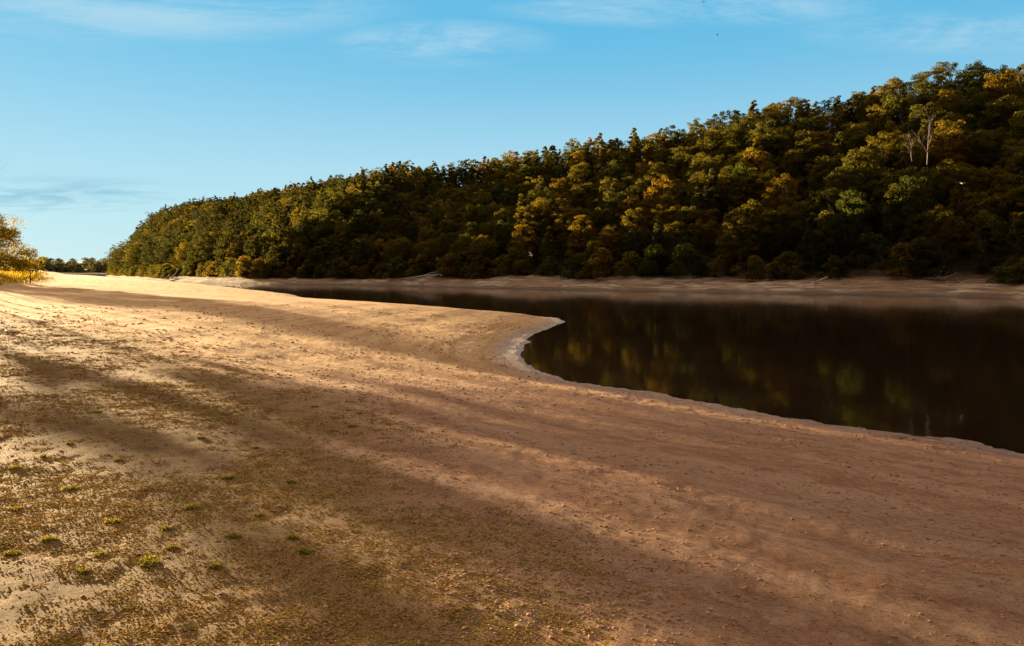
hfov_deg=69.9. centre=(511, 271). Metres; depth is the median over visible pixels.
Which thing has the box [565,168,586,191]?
wood tree
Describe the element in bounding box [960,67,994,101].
wood tree
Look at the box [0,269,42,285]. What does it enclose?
tall grass
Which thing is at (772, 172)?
wood tree
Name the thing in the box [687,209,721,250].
wood tree
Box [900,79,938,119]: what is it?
wood tree
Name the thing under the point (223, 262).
bush
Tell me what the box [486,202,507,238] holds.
wood tree
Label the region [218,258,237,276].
bush
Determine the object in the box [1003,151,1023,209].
wood tree
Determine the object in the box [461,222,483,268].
wood tree
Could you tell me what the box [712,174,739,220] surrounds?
wood tree
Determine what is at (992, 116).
wood tree
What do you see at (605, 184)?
wood tree
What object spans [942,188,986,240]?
wood tree
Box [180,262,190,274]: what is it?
bush
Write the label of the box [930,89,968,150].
wood tree
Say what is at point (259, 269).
bush
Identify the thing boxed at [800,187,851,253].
wood tree
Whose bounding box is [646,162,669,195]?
wood tree
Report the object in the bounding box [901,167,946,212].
wood tree
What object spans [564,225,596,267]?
wood tree
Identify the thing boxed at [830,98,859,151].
wood tree
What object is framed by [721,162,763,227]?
wood tree
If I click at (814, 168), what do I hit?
wood tree
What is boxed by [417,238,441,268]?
wood tree
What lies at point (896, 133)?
wood tree
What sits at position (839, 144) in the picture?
wood tree
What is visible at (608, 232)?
wood tree
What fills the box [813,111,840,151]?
wood tree
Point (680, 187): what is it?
wood tree
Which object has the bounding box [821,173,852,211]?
wood tree
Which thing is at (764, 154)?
wood tree
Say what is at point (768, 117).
wood tree
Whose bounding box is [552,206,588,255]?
wood tree
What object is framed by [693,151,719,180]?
wood tree
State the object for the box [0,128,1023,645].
ground
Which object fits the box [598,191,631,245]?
wood tree
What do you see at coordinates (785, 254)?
bush
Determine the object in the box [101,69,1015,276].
woodland
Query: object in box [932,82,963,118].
wood tree
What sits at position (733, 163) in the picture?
wood tree
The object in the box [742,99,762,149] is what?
wood tree
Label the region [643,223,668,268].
wood tree
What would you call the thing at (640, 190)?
wood tree
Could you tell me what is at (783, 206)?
wood tree
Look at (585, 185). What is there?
wood tree
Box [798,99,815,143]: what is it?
wood tree
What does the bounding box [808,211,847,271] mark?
wood tree
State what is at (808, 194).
wood tree
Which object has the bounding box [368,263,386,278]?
bush
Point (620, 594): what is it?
clods
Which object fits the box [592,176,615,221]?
wood tree
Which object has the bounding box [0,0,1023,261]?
sky
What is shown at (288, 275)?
bush
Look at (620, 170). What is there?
wood tree
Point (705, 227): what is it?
wood tree
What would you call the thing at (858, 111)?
wood tree
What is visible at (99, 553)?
weed clump
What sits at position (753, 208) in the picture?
wood tree
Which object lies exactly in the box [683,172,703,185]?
wood tree
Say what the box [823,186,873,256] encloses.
wood tree
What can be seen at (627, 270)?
bush
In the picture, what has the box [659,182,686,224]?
wood tree
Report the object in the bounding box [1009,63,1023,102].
wood tree
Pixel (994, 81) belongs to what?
wood tree
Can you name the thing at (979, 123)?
wood tree
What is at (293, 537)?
weed clump
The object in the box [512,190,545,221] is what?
wood tree
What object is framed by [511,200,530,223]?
wood tree
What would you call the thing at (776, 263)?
bush
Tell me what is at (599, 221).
wood tree
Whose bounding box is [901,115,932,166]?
wood tree
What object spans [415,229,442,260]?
wood tree
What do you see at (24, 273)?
willow
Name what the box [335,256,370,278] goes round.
bush
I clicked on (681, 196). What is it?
wood tree
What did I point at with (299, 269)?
bush
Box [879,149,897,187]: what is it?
wood tree
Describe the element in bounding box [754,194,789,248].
wood tree
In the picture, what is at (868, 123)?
wood tree
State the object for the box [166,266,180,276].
bush
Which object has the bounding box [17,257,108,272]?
distant wood
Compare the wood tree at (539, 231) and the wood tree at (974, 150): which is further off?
the wood tree at (539, 231)
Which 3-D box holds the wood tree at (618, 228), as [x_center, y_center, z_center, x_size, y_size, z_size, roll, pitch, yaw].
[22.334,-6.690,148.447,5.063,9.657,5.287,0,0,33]
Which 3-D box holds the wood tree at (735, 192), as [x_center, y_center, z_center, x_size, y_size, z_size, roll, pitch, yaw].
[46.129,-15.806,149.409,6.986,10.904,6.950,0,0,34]
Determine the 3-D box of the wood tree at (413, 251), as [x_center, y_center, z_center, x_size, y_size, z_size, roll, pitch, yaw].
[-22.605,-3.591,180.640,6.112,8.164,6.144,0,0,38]
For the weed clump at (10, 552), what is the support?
on the ground at (776, 540)
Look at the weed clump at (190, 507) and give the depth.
6.18 m
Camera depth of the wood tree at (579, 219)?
152.51 m
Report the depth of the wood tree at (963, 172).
118.36 m
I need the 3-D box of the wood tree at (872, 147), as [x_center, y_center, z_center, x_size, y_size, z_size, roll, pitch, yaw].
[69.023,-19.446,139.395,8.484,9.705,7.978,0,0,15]
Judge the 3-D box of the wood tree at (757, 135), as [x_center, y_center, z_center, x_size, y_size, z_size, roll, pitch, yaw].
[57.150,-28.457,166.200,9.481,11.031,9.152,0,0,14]
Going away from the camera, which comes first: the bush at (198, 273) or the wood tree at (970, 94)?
the wood tree at (970, 94)
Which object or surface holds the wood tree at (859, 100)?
on the ground at (776, 540)
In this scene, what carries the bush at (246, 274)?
on the ground at (776, 540)
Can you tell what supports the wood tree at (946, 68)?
on the ground at (776, 540)
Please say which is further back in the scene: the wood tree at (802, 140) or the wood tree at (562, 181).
the wood tree at (562, 181)
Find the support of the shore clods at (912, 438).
on the ground at (776, 540)
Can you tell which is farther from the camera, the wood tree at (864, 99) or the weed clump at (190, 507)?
the wood tree at (864, 99)
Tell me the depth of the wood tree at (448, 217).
185.48 m
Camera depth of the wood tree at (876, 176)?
126.58 m
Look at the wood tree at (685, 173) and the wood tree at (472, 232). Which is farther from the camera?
the wood tree at (472, 232)
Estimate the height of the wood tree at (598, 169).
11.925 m
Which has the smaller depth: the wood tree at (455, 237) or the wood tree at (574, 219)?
the wood tree at (574, 219)
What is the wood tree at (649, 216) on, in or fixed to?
on the ground at (776, 540)
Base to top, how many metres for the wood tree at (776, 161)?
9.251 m
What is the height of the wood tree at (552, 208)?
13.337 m
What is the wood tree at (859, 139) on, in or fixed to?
on the ground at (776, 540)
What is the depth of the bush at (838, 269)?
114.21 m
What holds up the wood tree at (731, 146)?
on the ground at (776, 540)
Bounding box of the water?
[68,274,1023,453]
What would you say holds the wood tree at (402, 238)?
on the ground at (776, 540)
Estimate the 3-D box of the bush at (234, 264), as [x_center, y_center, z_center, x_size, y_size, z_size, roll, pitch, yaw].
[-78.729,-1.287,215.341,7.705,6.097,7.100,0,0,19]
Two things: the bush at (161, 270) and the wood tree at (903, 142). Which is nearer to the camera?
the wood tree at (903, 142)
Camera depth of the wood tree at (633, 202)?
151.03 m
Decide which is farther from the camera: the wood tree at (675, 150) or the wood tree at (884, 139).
the wood tree at (675, 150)
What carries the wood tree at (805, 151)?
on the ground at (776, 540)
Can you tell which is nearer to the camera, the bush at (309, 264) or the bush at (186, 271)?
the bush at (309, 264)
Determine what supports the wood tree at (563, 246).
on the ground at (776, 540)
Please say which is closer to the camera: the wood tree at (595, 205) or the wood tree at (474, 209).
the wood tree at (595, 205)
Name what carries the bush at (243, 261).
on the ground at (776, 540)
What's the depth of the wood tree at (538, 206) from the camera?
164.56 m
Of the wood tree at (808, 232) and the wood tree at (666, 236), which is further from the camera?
the wood tree at (666, 236)
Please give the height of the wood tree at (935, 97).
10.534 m
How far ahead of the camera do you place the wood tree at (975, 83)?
147.83 m
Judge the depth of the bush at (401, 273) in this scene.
173.10 m
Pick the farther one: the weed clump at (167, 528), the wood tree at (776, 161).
the wood tree at (776, 161)
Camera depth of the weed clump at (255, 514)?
6.07 m
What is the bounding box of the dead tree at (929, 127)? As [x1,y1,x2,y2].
[912,104,934,164]
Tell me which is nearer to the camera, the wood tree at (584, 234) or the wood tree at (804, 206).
the wood tree at (804, 206)
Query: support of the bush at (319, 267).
on the ground at (776, 540)
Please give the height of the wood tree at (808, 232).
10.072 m
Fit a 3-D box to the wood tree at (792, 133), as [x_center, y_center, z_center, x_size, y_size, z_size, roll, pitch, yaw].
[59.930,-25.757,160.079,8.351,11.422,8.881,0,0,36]
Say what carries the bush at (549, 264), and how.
on the ground at (776, 540)
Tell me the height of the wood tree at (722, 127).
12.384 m
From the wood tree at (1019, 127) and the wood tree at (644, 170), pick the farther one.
the wood tree at (644, 170)
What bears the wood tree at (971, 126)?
on the ground at (776, 540)
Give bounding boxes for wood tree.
[375,238,405,273]
[388,237,414,271]
[391,239,416,272]
[407,241,423,270]
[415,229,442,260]
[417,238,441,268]
[420,249,437,272]
[435,212,456,258]
[448,232,477,276]
[449,230,465,261]
[455,235,469,270]
[456,225,484,253]
[457,213,474,234]
[458,205,488,248]
[460,223,485,253]
[461,204,485,228]
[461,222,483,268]
[463,234,495,278]
[473,238,498,268]
[476,203,501,237]
[481,223,505,256]
[482,222,505,249]
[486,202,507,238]
[490,208,514,253]
[490,219,516,265]
[493,242,506,266]
[494,205,513,233]
[506,224,537,273]
[507,206,534,260]
[508,193,536,245]
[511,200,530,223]
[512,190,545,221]
[514,221,545,262]
[515,219,535,268]
[523,197,558,243]
[525,221,547,263]
[527,175,545,212]
[528,201,556,255]
[531,188,553,213]
[532,237,555,266]
[536,226,559,270]
[538,192,566,238]
[542,191,560,238]
[549,178,569,209]
[549,198,580,248]
[550,176,569,191]
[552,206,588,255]
[553,192,573,233]
[558,182,579,204]
[558,220,577,264]
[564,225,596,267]
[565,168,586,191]
[565,213,587,258]
[566,215,595,255]
[567,162,595,202]
[568,184,593,214]
[571,182,601,224]
[574,181,585,211]
[581,240,611,274]
[582,198,603,225]
[582,199,601,252]
[582,209,606,240]
[585,207,623,255]
[590,164,604,194]
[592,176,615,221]
[592,227,622,269]
[593,224,625,265]
[594,179,626,223]
[595,159,631,196]
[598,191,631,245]
[600,182,622,228]
[603,163,631,186]
[607,194,652,244]
[612,215,627,259]
[617,185,634,228]
[618,172,637,197]
[618,176,639,203]
[619,207,651,262]
[619,229,650,268]
[624,180,655,228]
[625,175,663,227]
[631,214,654,250]
[633,161,658,187]
[633,182,656,214]
[639,159,649,176]
[640,163,674,211]
[640,174,679,235]
[641,146,651,176]
[643,195,681,242]
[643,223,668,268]
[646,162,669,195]
[647,218,666,263]
[648,204,687,251]
[651,148,678,180]
[652,132,671,181]
[656,178,682,219]
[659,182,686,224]
[659,221,689,264]
[665,146,688,181]
[670,137,690,180]
[670,184,690,224]
[670,206,706,250]
[673,183,710,224]
[674,155,694,192]
[675,146,699,181]
[678,223,701,268]
[683,153,722,209]
[683,171,723,220]
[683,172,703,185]
[684,186,712,243]
[687,135,715,155]
[687,168,728,235]
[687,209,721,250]
[690,136,720,169]
[691,219,719,256]
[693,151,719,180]
[695,173,718,216]
[699,127,729,173]
[707,154,732,191]
[711,122,744,155]
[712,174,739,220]
[713,165,747,215]
[713,208,761,262]
[714,215,761,272]
[716,126,748,164]
[716,138,740,173]
[717,213,743,257]
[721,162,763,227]
[721,178,758,236]
[723,168,750,215]
[724,148,748,185]
[725,153,751,190]
[730,113,767,160]
[734,199,773,257]
[739,147,775,201]
[739,167,781,221]
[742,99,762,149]
[743,130,770,162]
[745,123,779,152]
[745,136,764,195]
[749,119,780,166]
[751,173,795,231]
[754,161,779,213]
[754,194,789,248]
[757,208,799,260]
[759,155,782,178]
[759,173,804,244]
[760,112,783,151]
[761,102,792,139]
[765,204,807,255]
[766,126,796,172]
[768,128,794,177]
[774,168,800,206]
[774,177,807,218]
[775,96,810,141]
[776,149,813,196]
[781,121,801,159]
[781,129,807,175]
[785,201,826,257]
[786,130,832,178]
[792,116,824,150]
[793,145,825,190]
[797,212,831,270]
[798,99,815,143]
[799,191,835,239]
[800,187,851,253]
[801,131,832,170]
[801,188,824,214]
[804,158,845,190]
[805,170,836,198]
[805,209,835,259]
[806,154,853,193]
[807,133,839,164]
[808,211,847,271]
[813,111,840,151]
[820,166,870,239]
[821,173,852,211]
[822,106,843,134]
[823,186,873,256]
[824,189,872,265]
[825,98,850,145]
[829,131,854,180]
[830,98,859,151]
[833,92,875,149]
[833,148,880,223]
[836,123,871,176]
[839,121,874,155]
[844,181,886,237]
[847,101,868,132]
[848,91,881,123]
[849,131,881,180]
[854,122,876,169]
[854,131,913,200]
[854,144,892,182]
[856,167,898,227]
[858,92,885,134]
[864,82,895,119]
[866,104,903,151]
[869,169,913,238]
[871,76,910,120]
[871,92,908,137]
[873,129,918,178]
[874,95,914,150]
[876,183,927,256]
[878,120,917,163]
[879,138,920,173]
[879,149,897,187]
[890,78,915,116]
[890,132,935,201]
[890,176,936,244]
[893,169,949,233]
[899,71,929,109]
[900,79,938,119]
[901,102,945,167]
[901,107,927,145]
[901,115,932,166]
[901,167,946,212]
[909,118,940,184]
[911,94,939,122]
[913,66,950,116]
[916,204,972,268]
[925,129,974,206]
[926,94,957,118]
[928,119,976,196]
[928,158,984,228]
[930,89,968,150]
[932,61,963,99]
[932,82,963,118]
[932,112,970,157]
[938,181,980,251]
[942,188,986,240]
[947,60,998,116]
[949,114,991,182]
[949,121,991,164]
[950,129,1006,194]
[952,93,996,142]
[954,196,1010,256]
[958,192,995,255]
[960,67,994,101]
[960,80,989,123]
[961,87,994,129]
[962,172,999,196]
[963,76,991,108]
[964,208,1011,273]
[970,68,1023,129]
[970,129,1009,169]
[970,165,1017,215]
[974,78,1005,119]
[977,127,1023,185]
[979,94,1022,152]
[984,68,1016,120]
[985,184,1023,249]
[988,98,1023,140]
[990,171,1023,236]
[992,138,1023,195]
[997,64,1023,92]
[997,79,1023,114]
[997,110,1023,166]
[1001,101,1023,141]
[1002,211,1023,274]
[1003,100,1023,139]
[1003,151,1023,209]
[1004,212,1023,265]
[1007,138,1023,192]
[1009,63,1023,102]
[1010,153,1023,208]
[1014,176,1023,210]
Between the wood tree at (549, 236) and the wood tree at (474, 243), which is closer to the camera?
the wood tree at (549, 236)
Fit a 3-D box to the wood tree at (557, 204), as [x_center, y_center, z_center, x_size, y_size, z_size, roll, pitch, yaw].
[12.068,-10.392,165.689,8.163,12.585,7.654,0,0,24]
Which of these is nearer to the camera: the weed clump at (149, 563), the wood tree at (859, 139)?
the weed clump at (149, 563)
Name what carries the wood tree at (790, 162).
on the ground at (776, 540)
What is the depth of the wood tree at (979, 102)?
139.85 m
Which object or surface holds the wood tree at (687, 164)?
on the ground at (776, 540)
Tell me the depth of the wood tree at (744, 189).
139.38 m
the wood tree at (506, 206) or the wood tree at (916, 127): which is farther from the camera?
the wood tree at (506, 206)
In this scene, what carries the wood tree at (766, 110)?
on the ground at (776, 540)
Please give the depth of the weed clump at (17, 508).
6.09 m
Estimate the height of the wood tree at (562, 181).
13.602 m
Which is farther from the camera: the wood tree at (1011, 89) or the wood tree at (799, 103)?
the wood tree at (799, 103)
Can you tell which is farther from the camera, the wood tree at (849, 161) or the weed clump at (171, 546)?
the wood tree at (849, 161)
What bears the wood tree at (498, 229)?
on the ground at (776, 540)
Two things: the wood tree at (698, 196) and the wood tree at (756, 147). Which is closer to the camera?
the wood tree at (698, 196)
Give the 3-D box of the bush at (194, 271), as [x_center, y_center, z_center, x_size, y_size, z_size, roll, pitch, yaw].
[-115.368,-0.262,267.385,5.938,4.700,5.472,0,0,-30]
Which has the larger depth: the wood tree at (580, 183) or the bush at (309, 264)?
the bush at (309, 264)
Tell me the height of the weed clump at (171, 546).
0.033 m
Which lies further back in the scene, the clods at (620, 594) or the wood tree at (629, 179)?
the wood tree at (629, 179)
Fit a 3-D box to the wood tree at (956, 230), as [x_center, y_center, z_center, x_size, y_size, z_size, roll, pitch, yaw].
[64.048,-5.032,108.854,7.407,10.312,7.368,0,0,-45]
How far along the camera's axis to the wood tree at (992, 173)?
115.99 m
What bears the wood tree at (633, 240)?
on the ground at (776, 540)
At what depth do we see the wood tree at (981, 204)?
109.20 m
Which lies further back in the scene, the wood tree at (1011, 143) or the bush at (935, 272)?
the wood tree at (1011, 143)
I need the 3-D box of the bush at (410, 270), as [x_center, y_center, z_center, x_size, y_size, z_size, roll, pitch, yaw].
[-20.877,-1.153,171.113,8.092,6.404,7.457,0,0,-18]
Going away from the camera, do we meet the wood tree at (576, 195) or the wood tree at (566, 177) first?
the wood tree at (576, 195)
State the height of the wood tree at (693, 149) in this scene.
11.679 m
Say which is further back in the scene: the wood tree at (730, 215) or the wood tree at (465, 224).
the wood tree at (465, 224)
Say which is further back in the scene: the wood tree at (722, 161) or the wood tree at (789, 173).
the wood tree at (722, 161)
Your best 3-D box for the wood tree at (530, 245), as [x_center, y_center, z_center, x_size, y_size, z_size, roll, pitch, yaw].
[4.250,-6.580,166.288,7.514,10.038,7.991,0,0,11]
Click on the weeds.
(127, 517)
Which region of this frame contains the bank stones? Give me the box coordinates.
[415,277,1020,292]
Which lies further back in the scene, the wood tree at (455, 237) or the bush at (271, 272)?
the bush at (271, 272)
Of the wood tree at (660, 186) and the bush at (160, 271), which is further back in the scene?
the bush at (160, 271)
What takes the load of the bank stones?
on the ground at (776, 540)
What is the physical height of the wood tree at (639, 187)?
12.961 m
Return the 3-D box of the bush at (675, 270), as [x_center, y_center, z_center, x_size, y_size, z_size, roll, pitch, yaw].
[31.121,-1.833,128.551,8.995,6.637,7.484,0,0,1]
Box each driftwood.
[154,267,181,279]
[401,272,442,279]
[925,271,956,279]
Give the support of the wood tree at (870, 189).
on the ground at (776, 540)
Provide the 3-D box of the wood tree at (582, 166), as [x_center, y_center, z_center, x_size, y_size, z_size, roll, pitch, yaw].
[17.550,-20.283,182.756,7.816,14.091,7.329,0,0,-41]
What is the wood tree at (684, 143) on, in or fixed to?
on the ground at (776, 540)
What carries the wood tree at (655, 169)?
on the ground at (776, 540)
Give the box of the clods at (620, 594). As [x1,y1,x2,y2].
[0,304,1023,645]
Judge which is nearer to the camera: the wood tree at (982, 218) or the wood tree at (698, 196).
the wood tree at (982, 218)
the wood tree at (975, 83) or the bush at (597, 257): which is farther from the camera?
the wood tree at (975, 83)
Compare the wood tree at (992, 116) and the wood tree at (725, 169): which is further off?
the wood tree at (725, 169)
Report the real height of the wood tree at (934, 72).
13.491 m
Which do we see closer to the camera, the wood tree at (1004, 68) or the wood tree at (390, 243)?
the wood tree at (1004, 68)
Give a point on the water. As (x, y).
(941, 366)
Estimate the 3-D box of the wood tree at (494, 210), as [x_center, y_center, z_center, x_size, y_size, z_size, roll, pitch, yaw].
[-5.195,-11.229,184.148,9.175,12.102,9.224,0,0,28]
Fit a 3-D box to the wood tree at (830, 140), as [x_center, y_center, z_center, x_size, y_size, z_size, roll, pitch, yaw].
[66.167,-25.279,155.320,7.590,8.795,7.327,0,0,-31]
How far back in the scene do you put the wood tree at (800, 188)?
139.21 m
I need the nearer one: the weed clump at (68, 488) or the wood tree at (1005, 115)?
the weed clump at (68, 488)
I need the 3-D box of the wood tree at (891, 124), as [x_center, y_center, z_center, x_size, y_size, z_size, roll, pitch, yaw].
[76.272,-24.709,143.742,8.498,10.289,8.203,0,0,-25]
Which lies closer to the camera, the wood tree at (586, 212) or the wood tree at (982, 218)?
the wood tree at (982, 218)
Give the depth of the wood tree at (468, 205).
186.21 m
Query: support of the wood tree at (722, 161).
on the ground at (776, 540)
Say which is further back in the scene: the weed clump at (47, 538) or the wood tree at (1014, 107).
the wood tree at (1014, 107)
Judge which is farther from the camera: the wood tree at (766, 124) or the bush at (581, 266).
the wood tree at (766, 124)
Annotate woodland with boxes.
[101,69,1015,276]
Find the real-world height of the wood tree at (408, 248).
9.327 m
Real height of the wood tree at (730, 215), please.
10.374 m
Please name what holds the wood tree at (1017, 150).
on the ground at (776, 540)
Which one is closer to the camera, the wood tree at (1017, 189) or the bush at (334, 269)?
the wood tree at (1017, 189)
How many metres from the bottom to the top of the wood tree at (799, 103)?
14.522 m
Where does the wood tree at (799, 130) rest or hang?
on the ground at (776, 540)
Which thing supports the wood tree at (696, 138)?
on the ground at (776, 540)
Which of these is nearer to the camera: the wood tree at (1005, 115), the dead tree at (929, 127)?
the dead tree at (929, 127)
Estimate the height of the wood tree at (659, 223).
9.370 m
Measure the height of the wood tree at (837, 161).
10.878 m
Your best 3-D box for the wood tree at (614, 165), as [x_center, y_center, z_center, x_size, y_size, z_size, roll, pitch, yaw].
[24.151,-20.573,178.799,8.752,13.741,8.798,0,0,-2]
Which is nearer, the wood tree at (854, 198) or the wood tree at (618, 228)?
the wood tree at (854, 198)
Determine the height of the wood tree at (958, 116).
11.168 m
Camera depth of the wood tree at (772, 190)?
132.67 m
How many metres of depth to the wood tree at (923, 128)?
133.58 m
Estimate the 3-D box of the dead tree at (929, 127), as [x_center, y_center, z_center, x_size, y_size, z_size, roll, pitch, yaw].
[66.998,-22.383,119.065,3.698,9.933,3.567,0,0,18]
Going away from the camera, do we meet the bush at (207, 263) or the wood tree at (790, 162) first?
the wood tree at (790, 162)
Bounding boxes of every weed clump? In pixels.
[1,549,23,556]
[6,505,24,511]
[7,464,21,469]
[40,533,61,542]
[59,485,78,491]
[70,567,93,574]
[92,550,107,557]
[101,517,122,523]
[135,554,159,565]
[137,558,162,569]
[154,524,176,531]
[165,542,181,550]
[181,501,201,510]
[204,560,226,570]
[219,474,238,479]
[224,530,242,538]
[253,511,266,517]
[284,532,302,540]
[285,479,296,483]
[294,546,313,554]
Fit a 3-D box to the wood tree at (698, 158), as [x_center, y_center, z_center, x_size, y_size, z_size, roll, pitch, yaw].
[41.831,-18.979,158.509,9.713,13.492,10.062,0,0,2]
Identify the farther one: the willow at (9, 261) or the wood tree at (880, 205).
the wood tree at (880, 205)
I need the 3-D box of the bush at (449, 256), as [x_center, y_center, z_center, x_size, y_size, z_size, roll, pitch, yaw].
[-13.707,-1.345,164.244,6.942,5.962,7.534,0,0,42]
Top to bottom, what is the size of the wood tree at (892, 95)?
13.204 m
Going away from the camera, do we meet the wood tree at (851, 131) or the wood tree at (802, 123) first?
the wood tree at (851, 131)
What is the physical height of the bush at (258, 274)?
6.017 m
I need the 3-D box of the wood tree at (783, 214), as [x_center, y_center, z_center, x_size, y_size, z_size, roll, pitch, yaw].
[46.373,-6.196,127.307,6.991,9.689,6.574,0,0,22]
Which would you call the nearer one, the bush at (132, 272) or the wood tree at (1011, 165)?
the wood tree at (1011, 165)
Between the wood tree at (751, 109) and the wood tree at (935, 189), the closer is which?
the wood tree at (935, 189)
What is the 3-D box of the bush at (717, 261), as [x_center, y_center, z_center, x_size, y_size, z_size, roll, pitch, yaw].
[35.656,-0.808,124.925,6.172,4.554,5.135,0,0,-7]
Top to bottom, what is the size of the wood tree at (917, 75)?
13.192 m
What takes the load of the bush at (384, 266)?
on the ground at (776, 540)
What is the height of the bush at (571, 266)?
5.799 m
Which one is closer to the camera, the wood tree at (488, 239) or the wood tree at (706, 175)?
the wood tree at (706, 175)
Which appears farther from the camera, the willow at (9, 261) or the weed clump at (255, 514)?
the willow at (9, 261)
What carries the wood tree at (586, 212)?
on the ground at (776, 540)
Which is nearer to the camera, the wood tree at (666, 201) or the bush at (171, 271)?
the wood tree at (666, 201)
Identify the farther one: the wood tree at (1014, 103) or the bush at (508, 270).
the bush at (508, 270)
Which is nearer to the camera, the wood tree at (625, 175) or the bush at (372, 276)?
the wood tree at (625, 175)
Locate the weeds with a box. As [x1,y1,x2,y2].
[0,318,670,645]
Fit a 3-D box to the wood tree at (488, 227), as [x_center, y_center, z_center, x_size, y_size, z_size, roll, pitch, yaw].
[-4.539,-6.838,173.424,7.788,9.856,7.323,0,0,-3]
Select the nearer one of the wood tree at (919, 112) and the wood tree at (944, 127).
the wood tree at (944, 127)
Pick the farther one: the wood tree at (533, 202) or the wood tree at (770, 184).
the wood tree at (533, 202)
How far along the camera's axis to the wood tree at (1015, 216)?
102.27 m
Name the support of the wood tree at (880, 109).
on the ground at (776, 540)
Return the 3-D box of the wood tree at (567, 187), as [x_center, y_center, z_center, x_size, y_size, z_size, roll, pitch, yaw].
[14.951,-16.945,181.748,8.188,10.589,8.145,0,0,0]
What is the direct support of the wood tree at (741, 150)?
on the ground at (776, 540)
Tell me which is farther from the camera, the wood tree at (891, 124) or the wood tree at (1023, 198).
the wood tree at (891, 124)
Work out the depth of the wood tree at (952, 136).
125.54 m
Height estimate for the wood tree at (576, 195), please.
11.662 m
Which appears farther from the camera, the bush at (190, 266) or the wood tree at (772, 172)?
the bush at (190, 266)
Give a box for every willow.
[0,213,38,271]
[13,247,52,282]
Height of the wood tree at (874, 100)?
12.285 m
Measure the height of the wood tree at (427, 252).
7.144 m
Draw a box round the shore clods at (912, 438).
[622,391,1010,455]
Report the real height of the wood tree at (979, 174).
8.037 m
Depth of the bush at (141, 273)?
351.98 m
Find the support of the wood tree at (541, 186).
on the ground at (776, 540)
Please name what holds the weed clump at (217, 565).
on the ground at (776, 540)
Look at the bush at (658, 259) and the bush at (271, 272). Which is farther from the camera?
the bush at (271, 272)
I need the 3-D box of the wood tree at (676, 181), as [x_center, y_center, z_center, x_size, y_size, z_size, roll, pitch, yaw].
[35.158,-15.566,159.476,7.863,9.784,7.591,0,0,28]
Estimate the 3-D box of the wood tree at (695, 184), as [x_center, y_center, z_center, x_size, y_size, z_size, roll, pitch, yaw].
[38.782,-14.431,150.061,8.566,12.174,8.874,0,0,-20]
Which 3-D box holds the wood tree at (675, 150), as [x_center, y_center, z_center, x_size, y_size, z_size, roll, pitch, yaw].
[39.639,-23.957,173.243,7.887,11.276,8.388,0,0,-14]
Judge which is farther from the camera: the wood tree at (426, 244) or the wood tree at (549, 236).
the wood tree at (426, 244)
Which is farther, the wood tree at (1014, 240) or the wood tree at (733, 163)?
the wood tree at (733, 163)
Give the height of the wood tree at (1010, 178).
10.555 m
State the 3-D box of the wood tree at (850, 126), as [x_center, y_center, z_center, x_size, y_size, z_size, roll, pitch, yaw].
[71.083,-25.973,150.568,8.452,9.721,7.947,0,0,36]
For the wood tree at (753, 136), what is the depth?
163.50 m
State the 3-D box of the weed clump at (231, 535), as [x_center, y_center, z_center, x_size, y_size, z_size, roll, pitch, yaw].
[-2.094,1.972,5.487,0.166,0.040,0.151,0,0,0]
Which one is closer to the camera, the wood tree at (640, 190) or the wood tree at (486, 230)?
the wood tree at (640, 190)
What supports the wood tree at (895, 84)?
on the ground at (776, 540)
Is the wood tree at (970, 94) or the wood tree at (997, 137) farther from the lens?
the wood tree at (970, 94)
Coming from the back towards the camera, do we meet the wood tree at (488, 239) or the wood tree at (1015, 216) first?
the wood tree at (488, 239)
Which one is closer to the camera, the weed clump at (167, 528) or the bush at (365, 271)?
the weed clump at (167, 528)
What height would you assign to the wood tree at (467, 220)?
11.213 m
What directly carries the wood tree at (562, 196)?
on the ground at (776, 540)
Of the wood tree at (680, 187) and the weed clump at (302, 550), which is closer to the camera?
the weed clump at (302, 550)
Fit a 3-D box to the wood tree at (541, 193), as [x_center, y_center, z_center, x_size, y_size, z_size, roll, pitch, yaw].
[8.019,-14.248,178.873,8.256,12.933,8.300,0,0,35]
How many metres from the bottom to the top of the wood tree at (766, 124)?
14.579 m
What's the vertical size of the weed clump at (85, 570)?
0.032 m
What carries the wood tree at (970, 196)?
on the ground at (776, 540)
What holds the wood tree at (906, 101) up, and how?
on the ground at (776, 540)
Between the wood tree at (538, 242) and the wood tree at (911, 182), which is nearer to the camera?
the wood tree at (911, 182)
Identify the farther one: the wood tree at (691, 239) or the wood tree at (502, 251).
the wood tree at (502, 251)
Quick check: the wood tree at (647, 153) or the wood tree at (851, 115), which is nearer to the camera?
the wood tree at (851, 115)
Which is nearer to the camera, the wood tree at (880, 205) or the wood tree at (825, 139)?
the wood tree at (880, 205)
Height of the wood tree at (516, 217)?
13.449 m
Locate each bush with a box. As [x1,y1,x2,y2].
[128,264,139,275]
[138,266,146,275]
[148,268,156,277]
[153,263,172,277]
[155,263,171,276]
[161,267,171,277]
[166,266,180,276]
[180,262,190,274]
[185,261,199,274]
[187,265,198,275]
[196,265,207,276]
[200,261,213,275]
[202,261,220,276]
[214,261,224,272]
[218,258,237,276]
[225,258,236,275]
[229,257,251,275]
[234,256,255,275]
[238,260,259,277]
[248,258,275,277]
[248,264,270,276]
[262,264,282,277]
[280,267,295,277]
[295,265,311,278]
[298,259,325,278]
[312,264,328,277]
[326,257,352,277]
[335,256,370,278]
[357,260,379,278]
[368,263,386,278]
[375,263,394,278]
[382,256,416,278]
[405,254,435,276]
[406,259,431,277]
[433,262,451,276]
[436,253,467,276]
[462,254,500,278]
[469,257,499,278]
[492,248,532,274]
[513,259,534,275]
[533,256,567,275]
[559,253,590,278]
[571,259,594,278]
[574,247,628,277]
[613,251,645,276]
[633,251,669,275]
[634,244,683,275]
[663,242,716,276]
[700,254,741,277]
[732,255,768,279]
[763,256,801,278]
[768,250,809,278]
[814,255,850,278]
[880,242,934,276]
[891,237,955,276]
[985,256,1023,283]
[998,257,1023,283]

